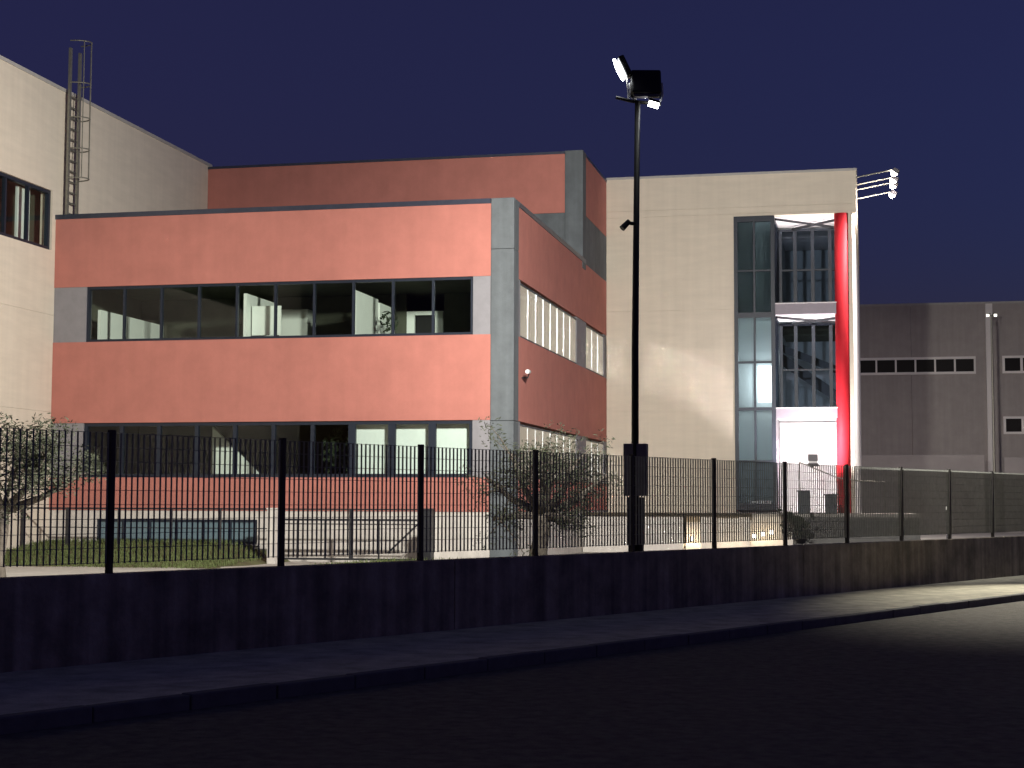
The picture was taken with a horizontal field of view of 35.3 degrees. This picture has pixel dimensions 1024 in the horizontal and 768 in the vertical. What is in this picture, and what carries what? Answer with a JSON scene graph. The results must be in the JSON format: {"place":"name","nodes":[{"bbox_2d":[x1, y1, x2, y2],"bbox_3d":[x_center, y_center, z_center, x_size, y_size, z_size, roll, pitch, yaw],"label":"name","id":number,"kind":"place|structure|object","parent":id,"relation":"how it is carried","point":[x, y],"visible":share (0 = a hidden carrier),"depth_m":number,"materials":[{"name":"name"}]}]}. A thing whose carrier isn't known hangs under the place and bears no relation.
{"place":"outdoors","nodes":[
{"label":"outdoors","id":0,"kind":"place"},
{"bbox_2d":[65,40,92,213],"bbox_3d":[-11.677,-6.742,43.649,0.521,5.138,0.640,-1,-4,12],"label":"roof ladder","id":1,"kind":"object","parent":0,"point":[77,147],"visible":0.98,"depth_m":43.57,"materials":[{"name":"metal"}]},
{"bbox_2d":[0,601,1023,767],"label":"road","id":2,"kind":"structure","parent":0,"point":[943,689],"depth_m":13.10,"materials":[{"name":"grey asphalt"}]},
{"bbox_2d":[0,575,1023,714],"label":"sidewalk","id":3,"kind":"structure","parent":0,"point":[46,688],"depth_m":17.78,"materials":[{"name":"concrete"}]},
{"bbox_2d":[0,0,1023,450],"label":"sky","id":4,"kind":"structure","parent":0,"point":[931,91],"materials":[{"name":"blue"}]},
{"bbox_2d":[5,519,1023,576],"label":"yard paving","id":5,"kind":"structure","parent":0,"point":[13,571],"depth_m":36.35,"materials":[{"name":"concrete"}]},
{"bbox_2d":[0,413,106,576],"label":"olive tree","id":6,"kind":"object","parent":5,"relation":"on","point":[29,471],"visible":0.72,"depth_m":28.37,"materials":[{"name":"green plant"}]},
{"bbox_2d":[0,55,211,549],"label":"cream hall","id":7,"kind":"structure","parent":5,"relation":"on","point":[133,168],"depth_m":42.48,"materials":[{"name":"concrete"}]},
{"bbox_2d":[0,172,50,249],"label":"window","id":8,"kind":"structure","parent":7,"relation":"in","point":[5,177],"depth_m":41.69,"materials":[{"name":"black glass"}]},
{"bbox_2d":[20,507,267,549],"bbox_3d":[-9.203,3.768,40.233,6.750,1.351,0.060,-1,-4,12],"label":"yard railing","id":9,"kind":"object","parent":5,"relation":"on","point":[66,527],"visible":0.49,"depth_m":40.38,"materials":[{"name":"metal"}]},
{"bbox_2d":[5,537,470,568],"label":"grass","id":10,"kind":"structure","parent":5,"relation":"on","point":[139,564],"depth_m":38.81,"materials":[{"name":"green plant"}]},
{"bbox_2d":[266,508,277,563],"bbox_3d":[-5.858,3.742,39.450,0.240,1.410,0.340,-1,-4,12],"label":"gate post","id":11,"kind":"object","parent":5,"relation":"on","point":[270,560],"visible":0.53,"depth_m":39.32,"materials":[{"name":"paint"}]},
{"bbox_2d":[49,150,606,561],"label":"office building","id":12,"kind":"structure","parent":5,"relation":"on","point":[251,302],"depth_m":42.02,"materials":[{"name":"paint"}]},
{"bbox_2d":[97,519,260,545],"bbox_3d":[-8.687,3.832,41.655,4.650,0.655,0.220,-1,-4,12],"label":"basement window","id":13,"kind":"structure","parent":12,"relation":"in","point":[102,520],"depth_m":41.67,"materials":[{"name":"glass"}]},
{"bbox_2d":[84,420,471,476],"bbox_3d":[-6.115,1.683,41.322,10.540,1.430,0.120,-1,-4,12],"label":"window","id":14,"kind":"structure","parent":12,"relation":"in","point":[432,424],"depth_m":41.12,"materials":[{"name":"black glass"}]},
{"bbox_2d":[86,277,472,341],"bbox_3d":[-6.104,-1.898,41.584,10.540,1.470,0.120,-1,-4,12],"label":"window","id":15,"kind":"structure","parent":12,"relation":"in","point":[89,289],"depth_m":41.56,"materials":[{"name":"black glass"}]},
{"bbox_2d":[320,427,347,473],"bbox_3d":[-4.454,2.217,42.076,1.253,2.176,0.915,-1,-4,12],"label":"potted plant","id":16,"kind":"object","parent":12,"relation":"on","point":[334,438],"visible":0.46,"depth_m":42.07,"materials":[{"name":"green plant"}]},
{"bbox_2d":[380,311,398,333],"bbox_3d":[-3.222,-1.117,42.234,0.564,1.617,0.455,-1,-4,12],"label":"potted plant","id":17,"kind":"object","parent":12,"relation":"on","point":[387,329],"visible":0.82,"depth_m":42.26,"materials":[{"name":"green plant"}]},
{"bbox_2d":[522,369,530,377],"bbox_3d":[0.344,-0.268,40.783,0.247,0.224,0.497,0,-4,6],"label":"security camera","id":18,"kind":"object","parent":12,"relation":"attached to","point":[527,371],"visible":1,"depth_m":40.60,"materials":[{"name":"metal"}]},
{"bbox_2d":[520,424,575,480],"bbox_3d":[1.015,1.989,44.795,0.120,1.367,8.200,-1,-4,12],"label":"window","id":19,"kind":"structure","parent":12,"relation":"in","point":[530,433],"depth_m":43.60,"materials":[{"name":"glass"}]},
{"bbox_2d":[520,283,575,363],"bbox_3d":[1.026,-1.591,45.057,0.120,1.407,8.200,-1,-4,12],"label":"window","id":20,"kind":"structure","parent":12,"relation":"in","point":[544,324],"depth_m":44.53,"materials":[{"name":"glass"}]},
{"bbox_2d":[586,439,603,483],"bbox_3d":[2.636,2.537,52.184,0.120,1.367,3.530,-1,-4,12],"label":"window","id":21,"kind":"structure","parent":12,"relation":"in","point":[588,442],"depth_m":52.13,"materials":[{"name":"glass"}]},
{"bbox_2d":[586,325,603,376],"bbox_3d":[2.648,-1.043,52.447,0.120,1.407,3.530,-1,-4,12],"label":"window","id":22,"kind":"structure","parent":12,"relation":"in","point":[594,340],"depth_m":52.38,"materials":[{"name":"glass"}]},
{"bbox_2d":[423,508,433,559],"bbox_3d":[-2.000,3.693,38.607,0.240,1.410,0.340,-1,-4,12],"label":"gate post","id":23,"kind":"object","parent":5,"relation":"on","point":[428,555],"visible":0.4,"depth_m":38.48,"materials":[{"name":"metal"}]},
{"bbox_2d":[285,508,416,560],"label":"sliding gate","id":24,"kind":"structure","parent":23,"relation":"attached to","point":[325,558],"depth_m":39.07,"materials":[{"name":"metal"}]},
{"bbox_2d":[613,55,663,551],"bbox_3d":[1.958,-0.884,24.863,0.785,8.455,0.393,0,-4,-3],"label":"floodlight pole","id":25,"kind":"object","parent":5,"relation":"on","point":[645,84],"visible":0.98,"depth_m":24.86,"materials":[{"name":"metal"}]},
{"bbox_2d":[583,512,920,551],"bbox_3d":[7.876,4.801,51.903,10.090,1.310,7.590,-1,-4,12],"label":"entrance podium","id":26,"kind":"object","parent":5,"relation":"on","point":[697,545],"visible":0.21,"depth_m":48.84,"materials":[{"name":"paint"}]},
{"bbox_2d":[606,168,861,547],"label":"entrance tower","id":27,"kind":"structure","parent":26,"relation":"on","point":[749,323],"depth_m":54.08,"materials":[{"name":"beige concrete"}]},
{"bbox_2d":[777,439,779,508],"bbox_3d":[8.969,3.045,54.160,0.033,2.350,1.200,-1,-4,12],"label":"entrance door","id":28,"kind":"structure","parent":27,"relation":"in","point":[778,441],"depth_m":53.79,"materials":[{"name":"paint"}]},
{"bbox_2d":[807,454,818,466],"bbox_3d":[9.678,2.485,51.759,0.350,0.460,0.105,-1,-4,12],"label":"porch floodlight","id":29,"kind":"object","parent":27,"relation":"attached to","point":[812,459],"visible":0.84,"depth_m":51.72,"materials":[{"name":"metal"}]},
{"bbox_2d":[856,182,897,190],"bbox_3d":[12.568,-6.823,55.486,1.445,0.292,0.320,-1,-4,12],"label":"bracket floodlight","id":30,"kind":"object","parent":27,"relation":"attached to","point":[894,185],"visible":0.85,"depth_m":55.40,"materials":[{"name":"metal"}]},
{"bbox_2d":[857,190,896,198],"bbox_3d":[12.932,-6.700,57.143,1.445,0.292,0.320,-1,-4,12],"label":"bracket floodlight","id":31,"kind":"object","parent":27,"relation":"attached to","point":[893,193],"visible":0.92,"depth_m":56.97,"materials":[{"name":"metal"}]},
{"bbox_2d":[856,176,898,185],"bbox_3d":[12.376,-6.888,54.610,1.445,0.292,0.320,-1,-4,12],"label":"bracket floodlight","id":32,"kind":"object","parent":27,"relation":"attached to","point":[894,179],"visible":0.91,"depth_m":54.49,"materials":[{"name":"metal"}]},
{"bbox_2d":[856,167,899,177],"bbox_3d":[12.098,-6.982,53.343,1.445,0.292,0.320,-1,-4,12],"label":"bracket floodlight","id":33,"kind":"object","parent":27,"relation":"attached to","point":[894,171],"visible":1,"depth_m":53.22,"materials":[{"name":"metal"}]},
{"bbox_2d":[778,507,813,537],"bbox_3d":[8.428,4.127,47.694,0.949,0.950,0.965,3,-5,-31],"label":"shrub","id":34,"kind":"object","parent":26,"relation":"on","point":[797,524],"visible":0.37,"depth_m":47.54,"materials":[{"name":"green plant"}]},
{"bbox_2d":[799,462,884,500],"bbox_3d":[10.517,3.300,51.337,2.682,1.659,0.043,-1,-4,12],"label":"handrail","id":35,"kind":"object","parent":26,"relation":"on","point":[842,478],"visible":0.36,"depth_m":51.36,"materials":[{"name":"metal"}]},
{"bbox_2d":[860,301,1023,524],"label":"warehouse","id":36,"kind":"structure","parent":5,"relation":"on","point":[940,353],"depth_m":92.13,"materials":[{"name":"concrete"}]},
{"bbox_2d":[860,356,975,374],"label":"window","id":37,"kind":"structure","parent":36,"relation":"in","point":[961,364],"depth_m":92.49,"materials":[{"name":"white"}]},
{"bbox_2d":[1002,355,1023,372],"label":"window","id":38,"kind":"structure","parent":36,"relation":"in","point":[1010,364],"depth_m":91.32,"materials":[{"name":"white"}]},
{"bbox_2d":[1003,416,1023,433],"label":"window","id":39,"kind":"structure","parent":36,"relation":"in","point":[1011,424],"depth_m":91.07,"materials":[{"name":"white"}]},
{"bbox_2d":[862,455,1023,531],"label":"yard wall","id":40,"kind":"structure","parent":5,"relation":"on","point":[962,463],"depth_m":87.00,"materials":[{"name":"grey concrete"}]},
{"bbox_2d":[986,313,996,531],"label":"street lamp","id":41,"kind":"object","parent":5,"relation":"on","point":[993,414],"visible":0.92,"depth_m":87.55,"materials":[{"name":"metal"}]},
{"bbox_2d":[799,493,809,512],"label":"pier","id":42,"kind":"structure","parent":0,"point":[803,505],"depth_m":50.68,"materials":[{"name":"grey concrete"}]},
{"bbox_2d":[824,494,837,512],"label":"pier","id":43,"kind":"structure","parent":0,"point":[828,504],"depth_m":50.50,"materials":[{"name":"grey concrete"}]},
{"label":"ground","id":44,"kind":"structure","parent":0,"visible":0},
{"bbox_2d":[0,536,1023,672],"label":"boundary wall","id":45,"kind":"structure","parent":44,"relation":"on","point":[51,621],"depth_m":19.84,"materials":[{"name":"concrete"}]},
{"bbox_2d":[0,428,1023,573],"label":"grating fence","id":46,"kind":"object","parent":45,"relation":"on","point":[796,477],"visible":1,"depth_m":22.13,"materials":[{"name":"metal"}]},
{"bbox_2d":[0,593,1023,734],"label":"kerb","id":47,"kind":"structure","parent":44,"relation":"on","point":[11,723],"depth_m":15.63,"materials":[{"name":"concrete"}]},
{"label":"lawn","id":48,"kind":"structure","parent":0,"visible":0},
{"bbox_2d":[454,416,620,555],"bbox_3d":[0.684,2.372,33.684,3.450,3.376,3.101,3,-5,-37],"label":"olive tree","id":49,"kind":"object","parent":48,"relation":"on","point":[545,448],"visible":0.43,"depth_m":33.35,"materials":[{"name":"green plant"}]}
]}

